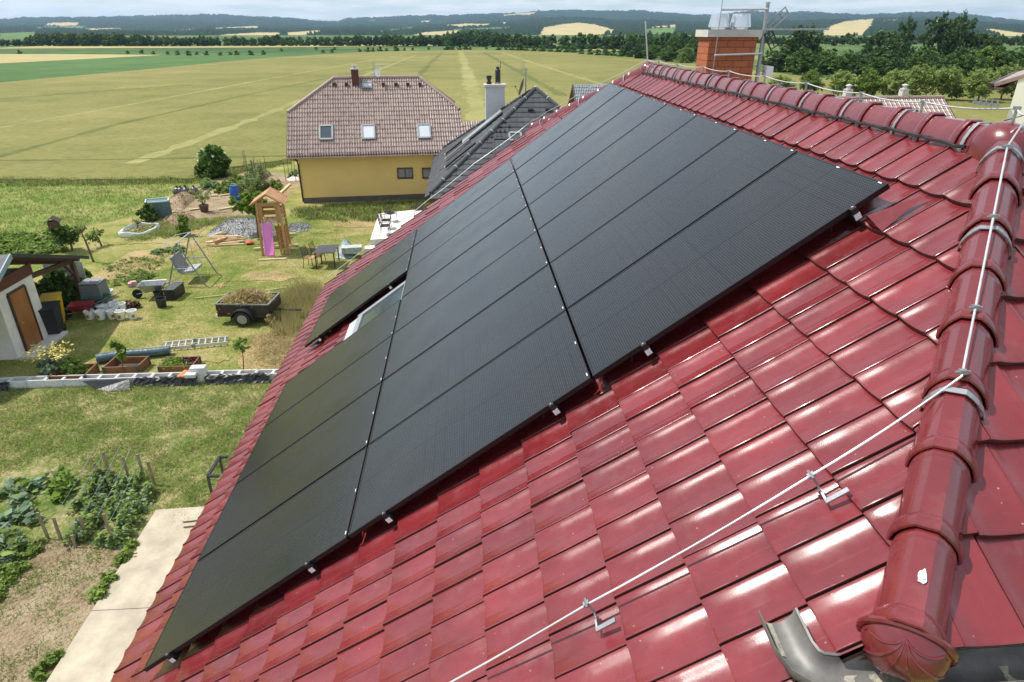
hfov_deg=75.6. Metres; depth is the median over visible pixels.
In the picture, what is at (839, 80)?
orchard tree
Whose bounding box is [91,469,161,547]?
pea row
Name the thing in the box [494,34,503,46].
tree
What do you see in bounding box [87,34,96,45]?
tree
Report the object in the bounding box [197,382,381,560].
solar panel
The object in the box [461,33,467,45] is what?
tree
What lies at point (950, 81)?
orchard tree
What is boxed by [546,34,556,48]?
tree
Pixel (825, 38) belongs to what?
tree
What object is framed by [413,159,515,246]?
solar panel
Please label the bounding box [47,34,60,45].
tree
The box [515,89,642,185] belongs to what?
solar panel
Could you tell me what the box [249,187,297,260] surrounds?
play tower
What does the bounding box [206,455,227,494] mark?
railing
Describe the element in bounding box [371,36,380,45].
tree
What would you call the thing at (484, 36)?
tree
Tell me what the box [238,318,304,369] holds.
straw ground
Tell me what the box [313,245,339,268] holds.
garden table
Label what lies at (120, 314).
bucket
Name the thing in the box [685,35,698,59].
tree
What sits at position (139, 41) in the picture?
tree
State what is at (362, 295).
solar panel
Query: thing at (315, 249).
garden chair
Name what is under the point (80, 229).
sapling
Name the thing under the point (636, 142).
solar panel
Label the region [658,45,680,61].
tree
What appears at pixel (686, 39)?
tree
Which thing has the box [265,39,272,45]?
tree
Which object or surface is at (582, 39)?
tree
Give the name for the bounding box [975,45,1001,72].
tree
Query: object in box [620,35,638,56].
tree
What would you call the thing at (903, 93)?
brown roofed house
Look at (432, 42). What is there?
tree
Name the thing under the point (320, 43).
tree
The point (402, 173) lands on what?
window
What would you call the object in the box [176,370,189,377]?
roof tile stack
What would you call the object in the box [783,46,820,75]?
tree
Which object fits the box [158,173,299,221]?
bare soil
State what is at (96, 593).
weed tuft
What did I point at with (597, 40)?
tree
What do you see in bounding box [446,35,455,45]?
tree
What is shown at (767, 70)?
antenna mast
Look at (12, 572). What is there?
weed strip
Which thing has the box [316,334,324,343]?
mounting rail
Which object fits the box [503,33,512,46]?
tree
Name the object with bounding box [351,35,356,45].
tree
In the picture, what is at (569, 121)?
solar panel
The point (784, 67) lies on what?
tree
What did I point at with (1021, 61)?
tree
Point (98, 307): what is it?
bucket
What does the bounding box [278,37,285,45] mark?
tree
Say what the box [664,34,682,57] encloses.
tree
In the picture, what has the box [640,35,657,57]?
tree
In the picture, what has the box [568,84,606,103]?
house
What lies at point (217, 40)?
tree
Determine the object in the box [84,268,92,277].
vine
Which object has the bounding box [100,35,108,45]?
tree
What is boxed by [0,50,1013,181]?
crop field
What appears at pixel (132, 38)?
tree
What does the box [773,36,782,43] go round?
tree
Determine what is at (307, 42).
tree
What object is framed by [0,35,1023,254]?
ground
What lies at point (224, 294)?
garden hose
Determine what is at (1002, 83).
cream house
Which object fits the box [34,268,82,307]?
ivy hedge
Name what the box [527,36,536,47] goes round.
tree
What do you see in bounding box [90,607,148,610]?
pavement joint
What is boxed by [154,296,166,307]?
bucket
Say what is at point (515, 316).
solar panel
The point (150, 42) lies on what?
tree
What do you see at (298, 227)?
gravel heap
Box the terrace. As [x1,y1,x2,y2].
[370,210,421,245]
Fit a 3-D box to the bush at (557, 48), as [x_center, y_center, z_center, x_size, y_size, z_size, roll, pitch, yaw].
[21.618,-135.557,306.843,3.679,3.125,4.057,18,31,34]
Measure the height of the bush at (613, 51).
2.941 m
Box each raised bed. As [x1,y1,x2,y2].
[47,363,99,379]
[101,356,150,373]
[157,356,201,372]
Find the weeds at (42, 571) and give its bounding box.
[0,532,137,681]
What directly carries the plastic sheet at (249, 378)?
on the block wall
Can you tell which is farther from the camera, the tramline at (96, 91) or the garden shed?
the tramline at (96, 91)
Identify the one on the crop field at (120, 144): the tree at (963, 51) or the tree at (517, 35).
the tree at (963, 51)
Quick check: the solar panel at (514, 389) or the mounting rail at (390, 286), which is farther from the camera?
the mounting rail at (390, 286)
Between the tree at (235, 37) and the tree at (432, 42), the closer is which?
the tree at (432, 42)
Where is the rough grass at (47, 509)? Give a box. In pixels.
[0,381,271,545]
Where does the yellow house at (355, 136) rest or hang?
on the lawn at (104, 255)
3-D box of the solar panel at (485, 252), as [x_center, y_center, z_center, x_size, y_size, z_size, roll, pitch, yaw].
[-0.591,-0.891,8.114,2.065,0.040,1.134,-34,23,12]
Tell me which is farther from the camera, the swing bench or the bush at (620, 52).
the bush at (620, 52)
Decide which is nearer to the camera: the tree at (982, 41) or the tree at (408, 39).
the tree at (982, 41)
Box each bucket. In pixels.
[83,309,94,319]
[94,309,105,319]
[95,303,105,309]
[100,303,110,314]
[105,308,116,319]
[108,303,118,309]
[114,309,125,319]
[115,302,125,310]
[125,308,136,319]
[153,290,163,297]
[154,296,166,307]
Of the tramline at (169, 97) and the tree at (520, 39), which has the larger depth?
the tree at (520, 39)
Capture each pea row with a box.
[60,464,119,549]
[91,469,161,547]
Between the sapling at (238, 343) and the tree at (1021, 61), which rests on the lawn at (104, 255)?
the sapling at (238, 343)
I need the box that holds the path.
[151,237,205,256]
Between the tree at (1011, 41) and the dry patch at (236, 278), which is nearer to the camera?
the dry patch at (236, 278)
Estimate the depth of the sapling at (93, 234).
31.66 m
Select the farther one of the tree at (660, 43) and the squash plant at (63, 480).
the tree at (660, 43)
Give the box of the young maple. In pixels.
[228,187,267,237]
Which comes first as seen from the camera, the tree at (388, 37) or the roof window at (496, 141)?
the roof window at (496, 141)
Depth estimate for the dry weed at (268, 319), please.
23.21 m
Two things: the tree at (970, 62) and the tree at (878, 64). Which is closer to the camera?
the tree at (970, 62)
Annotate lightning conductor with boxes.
[327,21,1023,681]
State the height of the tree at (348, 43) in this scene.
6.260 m
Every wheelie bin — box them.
[38,300,66,334]
[39,292,67,321]
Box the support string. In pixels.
[57,447,141,521]
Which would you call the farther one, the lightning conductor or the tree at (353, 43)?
the tree at (353, 43)
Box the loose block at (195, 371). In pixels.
[184,364,207,377]
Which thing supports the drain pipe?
on the lawn at (104, 255)
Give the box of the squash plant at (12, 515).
[0,471,55,535]
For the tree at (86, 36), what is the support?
on the ground at (182, 51)
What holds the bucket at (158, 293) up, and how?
on the lawn at (104, 255)
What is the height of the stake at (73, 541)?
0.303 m
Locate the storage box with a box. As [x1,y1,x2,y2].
[162,282,184,299]
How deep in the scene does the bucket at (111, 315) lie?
23.80 m
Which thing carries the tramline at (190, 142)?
on the crop field at (120, 144)
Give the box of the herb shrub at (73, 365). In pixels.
[56,355,90,374]
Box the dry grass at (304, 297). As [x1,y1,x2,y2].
[266,275,325,338]
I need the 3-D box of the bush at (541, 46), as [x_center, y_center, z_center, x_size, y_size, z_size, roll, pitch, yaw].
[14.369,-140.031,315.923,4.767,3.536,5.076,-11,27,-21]
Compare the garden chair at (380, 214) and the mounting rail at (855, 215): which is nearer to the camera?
the mounting rail at (855, 215)
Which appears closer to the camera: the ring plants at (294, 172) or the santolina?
the santolina
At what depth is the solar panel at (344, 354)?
8.47 m
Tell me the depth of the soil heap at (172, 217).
35.97 m
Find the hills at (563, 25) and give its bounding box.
[0,16,1023,35]
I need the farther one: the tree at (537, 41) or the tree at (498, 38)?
the tree at (498, 38)
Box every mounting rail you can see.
[165,649,181,662]
[304,561,318,572]
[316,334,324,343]
[382,511,394,523]
[387,283,393,292]
[543,402,560,417]
[631,342,652,360]
[830,206,862,231]
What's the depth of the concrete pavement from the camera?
11.97 m
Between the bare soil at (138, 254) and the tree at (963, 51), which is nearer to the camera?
the bare soil at (138, 254)
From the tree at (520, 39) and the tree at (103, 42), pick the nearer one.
the tree at (520, 39)
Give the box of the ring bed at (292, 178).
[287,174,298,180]
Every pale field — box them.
[0,45,437,48]
[0,54,153,62]
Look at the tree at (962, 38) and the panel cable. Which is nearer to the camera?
the panel cable
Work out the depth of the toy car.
26.87 m
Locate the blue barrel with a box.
[229,185,240,200]
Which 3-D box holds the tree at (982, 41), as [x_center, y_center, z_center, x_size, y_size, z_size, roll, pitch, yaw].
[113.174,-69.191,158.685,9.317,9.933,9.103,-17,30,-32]
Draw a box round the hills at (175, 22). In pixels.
[0,9,1023,30]
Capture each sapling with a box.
[46,220,81,249]
[75,225,94,261]
[85,227,103,246]
[108,340,128,372]
[132,217,141,227]
[232,337,250,369]
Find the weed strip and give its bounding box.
[0,536,47,601]
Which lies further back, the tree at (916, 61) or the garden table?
the tree at (916, 61)
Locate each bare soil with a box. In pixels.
[0,531,141,681]
[92,249,169,280]
[151,221,205,235]
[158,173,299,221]
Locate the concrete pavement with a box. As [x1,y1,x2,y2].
[46,506,203,681]
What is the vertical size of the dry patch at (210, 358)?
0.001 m
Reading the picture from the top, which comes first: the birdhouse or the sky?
the sky
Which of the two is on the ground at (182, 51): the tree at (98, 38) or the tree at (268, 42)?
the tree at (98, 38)
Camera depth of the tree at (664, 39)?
321.90 m
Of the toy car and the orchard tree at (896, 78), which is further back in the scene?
the orchard tree at (896, 78)
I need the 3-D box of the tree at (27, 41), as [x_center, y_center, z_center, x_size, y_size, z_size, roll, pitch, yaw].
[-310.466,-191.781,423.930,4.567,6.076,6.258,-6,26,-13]
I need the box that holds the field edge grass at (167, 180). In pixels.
[0,157,294,186]
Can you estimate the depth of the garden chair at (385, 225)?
32.33 m
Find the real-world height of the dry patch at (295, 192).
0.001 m
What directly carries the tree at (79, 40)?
on the ground at (182, 51)
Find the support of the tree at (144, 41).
on the ground at (182, 51)
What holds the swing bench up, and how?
on the lawn at (104, 255)
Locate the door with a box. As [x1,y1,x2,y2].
[10,287,41,349]
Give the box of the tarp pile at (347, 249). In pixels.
[335,239,361,258]
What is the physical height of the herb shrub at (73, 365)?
0.792 m
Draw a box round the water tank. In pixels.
[144,197,171,217]
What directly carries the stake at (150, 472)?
on the rough grass at (47, 509)
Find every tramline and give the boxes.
[0,54,406,127]
[0,66,384,156]
[3,85,186,98]
[6,155,285,160]
[124,55,415,163]
[417,52,443,74]
[457,51,484,120]
[482,52,566,95]
[502,53,603,84]
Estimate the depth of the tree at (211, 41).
422.71 m
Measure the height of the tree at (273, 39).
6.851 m
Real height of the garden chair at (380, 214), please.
0.924 m
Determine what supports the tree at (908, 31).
on the ground at (182, 51)
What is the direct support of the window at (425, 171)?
in the yellow house at (355, 136)
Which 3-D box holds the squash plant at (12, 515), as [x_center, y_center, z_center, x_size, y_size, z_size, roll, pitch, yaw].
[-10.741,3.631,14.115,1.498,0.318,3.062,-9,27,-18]
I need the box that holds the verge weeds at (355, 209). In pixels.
[288,198,435,221]
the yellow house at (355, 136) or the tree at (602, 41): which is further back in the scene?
the tree at (602, 41)
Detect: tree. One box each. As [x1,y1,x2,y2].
[14,39,22,45]
[24,37,31,45]
[33,33,43,45]
[40,35,49,45]
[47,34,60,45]
[51,32,60,45]
[58,35,66,45]
[62,34,72,45]
[69,33,78,45]
[74,34,86,45]
[81,34,90,45]
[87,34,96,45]
[92,33,103,45]
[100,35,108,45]
[105,33,122,45]
[116,34,126,45]
[124,37,131,45]
[129,35,138,45]
[135,34,146,45]
[140,38,148,45]
[143,35,154,45]
[152,38,160,45]
[157,37,164,45]
[162,36,172,44]
[164,39,169,45]
[170,37,177,45]
[180,38,187,45]
[187,37,193,45]
[193,38,199,45]
[198,38,204,45]
[203,38,209,45]
[208,37,215,45]
[214,37,220,45]
[223,38,230,45]
[229,35,239,43]
[241,38,248,45]
[251,39,258,45]
[257,37,265,45]
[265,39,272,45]
[267,36,278,45]
[275,34,281,44]
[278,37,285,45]
[287,39,293,45]
[299,38,304,45]
[305,39,309,45]
[311,37,318,45]
[318,37,324,45]
[326,37,332,45]
[332,36,340,45]
[337,37,343,45]
[344,37,353,45]
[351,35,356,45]
[354,36,362,45]
[361,37,368,45]
[368,37,374,45]
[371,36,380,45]
[378,36,388,45]
[383,34,393,45]
[390,36,399,45]
[398,36,407,45]
[405,37,412,45]
[410,35,420,45]
[418,36,425,45]
[422,35,429,45]
[429,37,436,45]
[432,36,440,45]
[440,36,448,45]
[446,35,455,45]
[451,33,461,45]
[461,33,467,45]
[464,33,472,45]
[469,32,479,46]
[473,33,481,46]
[479,31,489,46]
[485,29,495,36]
[487,33,497,46]
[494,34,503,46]
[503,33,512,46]
[506,37,514,46]
[510,33,520,47]
[514,35,525,47]
[522,35,531,47]
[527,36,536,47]
[533,36,541,47]
[542,37,552,47]
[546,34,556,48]
[557,36,566,44]
[559,35,572,48]
[567,37,577,48]
[574,32,586,47]
[576,35,586,48]
[584,33,595,48]
[589,34,601,48]
[598,34,611,48]
[601,35,617,49]
[608,34,619,48]
[616,32,624,49]
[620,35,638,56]
[623,33,634,48]
[630,33,641,48]
[631,43,647,58]
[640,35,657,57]
[641,44,665,59]
[652,32,669,47]
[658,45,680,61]
[661,32,671,45]
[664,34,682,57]
[670,31,684,46]
[673,46,696,62]
[677,33,690,48]
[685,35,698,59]
[761,50,783,71]
[768,75,796,87]
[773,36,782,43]
[777,49,794,71]
[778,23,824,69]
[778,36,806,71]
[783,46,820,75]
[799,67,825,91]
[812,46,826,67]
[813,48,839,74]
[823,35,828,43]
[825,69,857,95]
[829,36,842,45]
[829,49,859,73]
[839,35,848,44]
[844,32,855,43]
[845,53,877,76]
[848,37,859,44]
[852,68,887,95]
[855,47,875,60]
[856,35,863,44]
[859,53,901,77]
[861,28,911,64]
[862,35,867,43]
[880,68,916,95]
[882,57,913,79]
[894,12,917,57]
[898,53,940,77]
[903,64,944,95]
[908,46,942,63]
[909,11,953,56]
[911,35,918,43]
[921,54,949,68]
[927,65,966,97]
[931,53,967,74]
[936,9,977,58]
[943,46,978,60]
[949,48,993,83]
[951,84,963,99]
[959,67,1001,100]
[969,31,1004,54]
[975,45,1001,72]
[983,45,1020,73]
[987,63,1023,99]
[989,34,1003,40]
[997,36,1008,45]
[1004,46,1023,69]
[1006,36,1016,45]
[1018,34,1023,45]
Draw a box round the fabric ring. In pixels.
[118,222,159,237]
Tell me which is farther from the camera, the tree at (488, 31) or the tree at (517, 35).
the tree at (488, 31)
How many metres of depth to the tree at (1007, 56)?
129.73 m
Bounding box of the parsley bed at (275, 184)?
[263,178,283,190]
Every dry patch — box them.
[0,372,29,376]
[102,238,137,244]
[129,236,193,243]
[162,353,232,362]
[213,282,228,287]
[225,276,252,281]
[241,271,297,281]
[291,189,300,194]
[307,227,335,232]
[334,220,375,227]
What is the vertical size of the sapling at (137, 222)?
0.591 m
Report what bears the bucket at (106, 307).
on the lawn at (104, 255)
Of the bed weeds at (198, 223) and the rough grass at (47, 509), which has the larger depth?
the bed weeds at (198, 223)
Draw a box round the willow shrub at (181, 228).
[174,214,191,236]
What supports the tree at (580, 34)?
on the ground at (182, 51)
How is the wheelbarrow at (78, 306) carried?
on the lawn at (104, 255)
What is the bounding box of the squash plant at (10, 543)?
[0,530,26,564]
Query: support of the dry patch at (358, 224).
on the lawn at (104, 255)
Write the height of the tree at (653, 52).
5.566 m
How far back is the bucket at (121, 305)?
24.42 m
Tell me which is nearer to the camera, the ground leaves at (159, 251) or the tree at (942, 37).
the ground leaves at (159, 251)
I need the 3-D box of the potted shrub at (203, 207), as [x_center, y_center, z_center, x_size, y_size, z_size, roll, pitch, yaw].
[-17.670,-8.149,37.573,1.214,1.642,1.180,16,29,30]
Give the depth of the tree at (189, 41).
423.23 m
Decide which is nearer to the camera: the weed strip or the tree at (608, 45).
the weed strip
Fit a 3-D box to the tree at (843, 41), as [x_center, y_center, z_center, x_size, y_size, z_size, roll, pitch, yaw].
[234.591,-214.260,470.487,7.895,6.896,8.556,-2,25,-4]
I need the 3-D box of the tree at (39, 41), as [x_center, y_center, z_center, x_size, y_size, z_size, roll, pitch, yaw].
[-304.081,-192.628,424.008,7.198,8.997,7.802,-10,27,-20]
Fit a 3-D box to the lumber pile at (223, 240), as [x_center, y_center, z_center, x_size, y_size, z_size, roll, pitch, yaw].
[-14.091,-5.089,32.713,2.013,0.283,1.998,-2,25,-4]
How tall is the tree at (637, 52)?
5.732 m
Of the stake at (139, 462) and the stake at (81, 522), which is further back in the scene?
the stake at (139, 462)
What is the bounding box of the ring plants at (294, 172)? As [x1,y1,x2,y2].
[286,169,298,177]
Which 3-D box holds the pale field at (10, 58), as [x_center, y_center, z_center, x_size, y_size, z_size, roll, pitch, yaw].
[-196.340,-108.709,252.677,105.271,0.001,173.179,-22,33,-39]
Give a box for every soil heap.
[164,211,194,225]
[170,191,194,210]
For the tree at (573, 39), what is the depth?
362.07 m
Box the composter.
[78,278,112,307]
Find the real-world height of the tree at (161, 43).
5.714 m
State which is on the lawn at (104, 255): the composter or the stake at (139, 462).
the composter
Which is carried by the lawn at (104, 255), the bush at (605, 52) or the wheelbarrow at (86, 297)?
the wheelbarrow at (86, 297)
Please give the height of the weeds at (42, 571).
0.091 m
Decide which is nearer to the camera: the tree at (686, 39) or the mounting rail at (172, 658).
the mounting rail at (172, 658)
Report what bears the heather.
on the lawn at (104, 255)
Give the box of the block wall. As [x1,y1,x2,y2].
[0,369,277,388]
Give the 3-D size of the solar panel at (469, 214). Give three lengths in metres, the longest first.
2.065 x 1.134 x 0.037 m
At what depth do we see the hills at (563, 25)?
1843.63 m
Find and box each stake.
[36,512,49,538]
[52,517,62,540]
[70,535,76,547]
[78,515,88,538]
[101,452,110,472]
[102,513,114,543]
[121,456,129,476]
[136,454,144,476]
[146,461,155,483]
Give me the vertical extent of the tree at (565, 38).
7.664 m
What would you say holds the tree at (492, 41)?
on the ground at (182, 51)
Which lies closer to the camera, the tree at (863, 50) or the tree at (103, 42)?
the tree at (863, 50)
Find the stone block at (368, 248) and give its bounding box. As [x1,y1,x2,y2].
[365,245,374,252]
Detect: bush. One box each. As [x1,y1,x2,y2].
[135,202,159,221]
[193,144,231,179]
[443,43,451,49]
[514,43,524,50]
[537,44,545,50]
[554,46,562,51]
[568,45,576,52]
[586,48,594,54]
[602,49,609,55]
[609,49,616,55]
[616,50,624,56]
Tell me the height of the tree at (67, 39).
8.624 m
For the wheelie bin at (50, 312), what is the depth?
22.38 m
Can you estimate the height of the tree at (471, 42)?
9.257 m
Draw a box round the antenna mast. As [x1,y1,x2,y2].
[649,0,828,81]
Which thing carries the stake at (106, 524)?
on the bare soil at (15, 633)
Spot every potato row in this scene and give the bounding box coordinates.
[213,174,243,192]
[218,178,245,194]
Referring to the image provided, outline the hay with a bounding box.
[219,286,278,307]
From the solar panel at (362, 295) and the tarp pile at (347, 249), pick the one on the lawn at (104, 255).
the tarp pile at (347, 249)
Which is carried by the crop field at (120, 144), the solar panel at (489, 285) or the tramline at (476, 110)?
the tramline at (476, 110)
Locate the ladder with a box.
[163,336,228,349]
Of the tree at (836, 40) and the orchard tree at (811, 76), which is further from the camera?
the tree at (836, 40)
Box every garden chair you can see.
[300,245,317,268]
[308,241,325,262]
[377,215,390,232]
[379,211,391,229]
[382,204,396,222]
[413,201,424,214]
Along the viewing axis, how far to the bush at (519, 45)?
329.54 m
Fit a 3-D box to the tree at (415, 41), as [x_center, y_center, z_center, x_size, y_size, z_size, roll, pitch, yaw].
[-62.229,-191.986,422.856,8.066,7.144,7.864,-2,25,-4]
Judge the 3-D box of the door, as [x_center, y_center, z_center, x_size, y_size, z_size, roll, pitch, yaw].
[-15.687,-0.692,21.326,0.102,1.960,0.864,-2,25,-4]
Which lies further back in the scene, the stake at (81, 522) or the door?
the door
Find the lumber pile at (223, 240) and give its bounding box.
[205,231,245,245]
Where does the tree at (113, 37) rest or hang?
on the ground at (182, 51)
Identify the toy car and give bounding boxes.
[128,280,137,286]
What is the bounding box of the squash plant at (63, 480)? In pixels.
[42,464,80,502]
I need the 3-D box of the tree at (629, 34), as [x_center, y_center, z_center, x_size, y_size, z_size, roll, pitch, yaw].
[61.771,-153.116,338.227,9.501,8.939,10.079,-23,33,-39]
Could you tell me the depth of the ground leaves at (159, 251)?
30.98 m
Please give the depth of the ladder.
21.84 m
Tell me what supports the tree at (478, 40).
on the ground at (182, 51)
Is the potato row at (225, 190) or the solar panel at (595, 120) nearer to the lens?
the solar panel at (595, 120)
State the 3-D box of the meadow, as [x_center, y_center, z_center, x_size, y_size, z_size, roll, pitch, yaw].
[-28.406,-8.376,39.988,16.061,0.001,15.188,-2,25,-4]
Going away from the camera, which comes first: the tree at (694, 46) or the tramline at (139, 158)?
the tramline at (139, 158)
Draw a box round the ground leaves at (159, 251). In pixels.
[149,245,186,255]
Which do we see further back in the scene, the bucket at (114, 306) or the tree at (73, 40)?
the tree at (73, 40)
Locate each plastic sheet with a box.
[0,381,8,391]
[82,379,129,391]
[133,375,196,386]
[204,372,269,384]
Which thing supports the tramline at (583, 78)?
on the crop field at (120, 144)
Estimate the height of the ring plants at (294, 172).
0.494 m
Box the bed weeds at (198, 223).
[123,214,256,241]
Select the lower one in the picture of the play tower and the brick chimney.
the play tower
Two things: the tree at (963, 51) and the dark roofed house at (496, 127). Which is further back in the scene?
the tree at (963, 51)
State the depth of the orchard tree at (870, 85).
95.56 m
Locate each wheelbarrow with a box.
[65,297,108,317]
[80,291,122,303]
[132,277,179,297]
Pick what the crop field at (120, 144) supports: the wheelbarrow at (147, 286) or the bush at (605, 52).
the bush at (605, 52)
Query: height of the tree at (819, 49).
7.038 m
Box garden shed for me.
[0,253,88,359]
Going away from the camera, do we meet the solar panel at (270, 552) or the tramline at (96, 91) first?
the solar panel at (270, 552)
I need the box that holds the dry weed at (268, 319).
[265,314,276,326]
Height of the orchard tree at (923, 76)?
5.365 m
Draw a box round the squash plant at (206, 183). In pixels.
[197,177,219,189]
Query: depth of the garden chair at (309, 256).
28.93 m
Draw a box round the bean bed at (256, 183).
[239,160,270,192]
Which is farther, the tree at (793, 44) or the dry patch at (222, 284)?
the tree at (793, 44)
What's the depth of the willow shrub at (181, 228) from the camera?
33.20 m
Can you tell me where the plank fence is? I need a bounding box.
[42,261,85,296]
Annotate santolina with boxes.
[19,340,73,375]
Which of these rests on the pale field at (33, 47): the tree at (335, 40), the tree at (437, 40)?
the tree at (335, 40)
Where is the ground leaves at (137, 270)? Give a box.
[101,254,164,276]
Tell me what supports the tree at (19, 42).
on the ground at (182, 51)
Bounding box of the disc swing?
[245,228,253,243]
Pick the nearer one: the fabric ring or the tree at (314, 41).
the fabric ring
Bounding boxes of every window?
[319,124,332,140]
[343,280,405,340]
[361,124,375,139]
[397,167,412,178]
[417,123,431,138]
[422,168,430,178]
[492,137,514,156]
[508,131,521,140]
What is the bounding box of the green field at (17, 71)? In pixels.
[0,52,349,81]
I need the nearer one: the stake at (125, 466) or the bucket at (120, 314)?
the stake at (125, 466)
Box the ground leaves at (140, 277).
[105,270,158,286]
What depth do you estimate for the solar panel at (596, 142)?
8.68 m
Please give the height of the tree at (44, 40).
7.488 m
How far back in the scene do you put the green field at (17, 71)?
198.58 m
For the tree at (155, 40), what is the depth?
422.43 m
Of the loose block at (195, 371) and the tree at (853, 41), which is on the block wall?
the loose block at (195, 371)
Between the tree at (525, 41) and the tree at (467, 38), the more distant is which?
the tree at (467, 38)
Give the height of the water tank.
0.910 m
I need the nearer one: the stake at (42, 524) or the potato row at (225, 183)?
the stake at (42, 524)
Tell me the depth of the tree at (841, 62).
149.69 m
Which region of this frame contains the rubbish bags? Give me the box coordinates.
[172,185,198,194]
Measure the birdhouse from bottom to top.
1.700 m
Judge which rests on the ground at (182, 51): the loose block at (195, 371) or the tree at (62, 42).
the tree at (62, 42)
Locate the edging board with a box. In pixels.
[280,183,290,192]
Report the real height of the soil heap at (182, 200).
0.521 m
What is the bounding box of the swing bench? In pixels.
[162,232,216,284]
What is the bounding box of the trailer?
[215,292,301,326]
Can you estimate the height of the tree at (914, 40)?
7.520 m
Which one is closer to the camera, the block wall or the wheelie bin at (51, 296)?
the block wall
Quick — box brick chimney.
[695,14,762,79]
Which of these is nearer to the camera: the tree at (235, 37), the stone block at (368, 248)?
the stone block at (368, 248)
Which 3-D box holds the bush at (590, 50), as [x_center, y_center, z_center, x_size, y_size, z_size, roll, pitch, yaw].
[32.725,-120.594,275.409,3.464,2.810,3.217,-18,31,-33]
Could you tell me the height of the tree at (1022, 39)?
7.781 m
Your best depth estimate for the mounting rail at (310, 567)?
4.75 m
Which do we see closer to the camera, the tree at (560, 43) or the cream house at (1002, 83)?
the cream house at (1002, 83)
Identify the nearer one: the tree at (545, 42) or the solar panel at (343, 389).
the solar panel at (343, 389)
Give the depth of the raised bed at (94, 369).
19.67 m
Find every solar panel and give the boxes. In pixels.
[143,447,367,671]
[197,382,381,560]
[236,335,392,483]
[264,299,400,426]
[305,248,412,346]
[319,229,416,316]
[348,310,592,538]
[369,264,567,443]
[383,231,549,379]
[394,207,537,332]
[402,187,527,297]
[408,171,521,269]
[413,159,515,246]
[511,83,624,169]
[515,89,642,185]
[521,95,665,204]
[529,104,696,229]
[538,115,738,262]
[550,130,797,307]
[568,151,889,378]
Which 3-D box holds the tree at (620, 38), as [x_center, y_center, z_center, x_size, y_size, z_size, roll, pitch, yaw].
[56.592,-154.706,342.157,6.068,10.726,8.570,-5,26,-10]
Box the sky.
[0,0,1023,20]
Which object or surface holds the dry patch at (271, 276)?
on the lawn at (104, 255)
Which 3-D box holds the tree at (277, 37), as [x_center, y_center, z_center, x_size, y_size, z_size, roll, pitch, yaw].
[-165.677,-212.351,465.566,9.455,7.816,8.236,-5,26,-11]
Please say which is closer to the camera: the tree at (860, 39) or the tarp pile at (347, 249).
the tarp pile at (347, 249)
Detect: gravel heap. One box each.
[207,217,275,237]
[288,222,310,231]
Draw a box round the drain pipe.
[95,346,170,362]
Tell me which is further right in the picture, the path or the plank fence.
the path
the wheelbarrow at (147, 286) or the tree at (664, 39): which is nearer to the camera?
the wheelbarrow at (147, 286)
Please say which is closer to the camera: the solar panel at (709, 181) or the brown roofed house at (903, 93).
the solar panel at (709, 181)
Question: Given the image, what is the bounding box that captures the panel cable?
[594,375,602,395]
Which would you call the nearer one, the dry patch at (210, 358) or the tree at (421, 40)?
the dry patch at (210, 358)
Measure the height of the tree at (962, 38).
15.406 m
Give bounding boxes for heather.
[125,299,140,308]
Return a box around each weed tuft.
[27,648,66,681]
[80,572,118,602]
[109,536,140,571]
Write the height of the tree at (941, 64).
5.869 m
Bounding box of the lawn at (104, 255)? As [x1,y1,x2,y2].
[0,161,436,377]
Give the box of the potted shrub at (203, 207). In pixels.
[188,184,212,212]
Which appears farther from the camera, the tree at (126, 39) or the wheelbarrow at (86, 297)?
the tree at (126, 39)
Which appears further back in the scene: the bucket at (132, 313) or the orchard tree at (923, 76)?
the orchard tree at (923, 76)
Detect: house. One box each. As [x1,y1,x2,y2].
[110,61,1023,681]
[286,62,479,202]
[424,62,562,198]
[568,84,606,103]
[836,84,955,117]
[987,70,1023,124]
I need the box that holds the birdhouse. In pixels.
[44,215,61,250]
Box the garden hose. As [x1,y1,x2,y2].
[195,281,319,297]
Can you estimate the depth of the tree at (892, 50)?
151.87 m
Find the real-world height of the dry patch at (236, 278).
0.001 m
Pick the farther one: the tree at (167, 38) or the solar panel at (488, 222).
the tree at (167, 38)
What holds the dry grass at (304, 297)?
on the lawn at (104, 255)
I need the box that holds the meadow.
[0,179,211,233]
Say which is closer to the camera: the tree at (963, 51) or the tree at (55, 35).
the tree at (963, 51)
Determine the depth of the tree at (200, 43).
423.39 m
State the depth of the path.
32.03 m

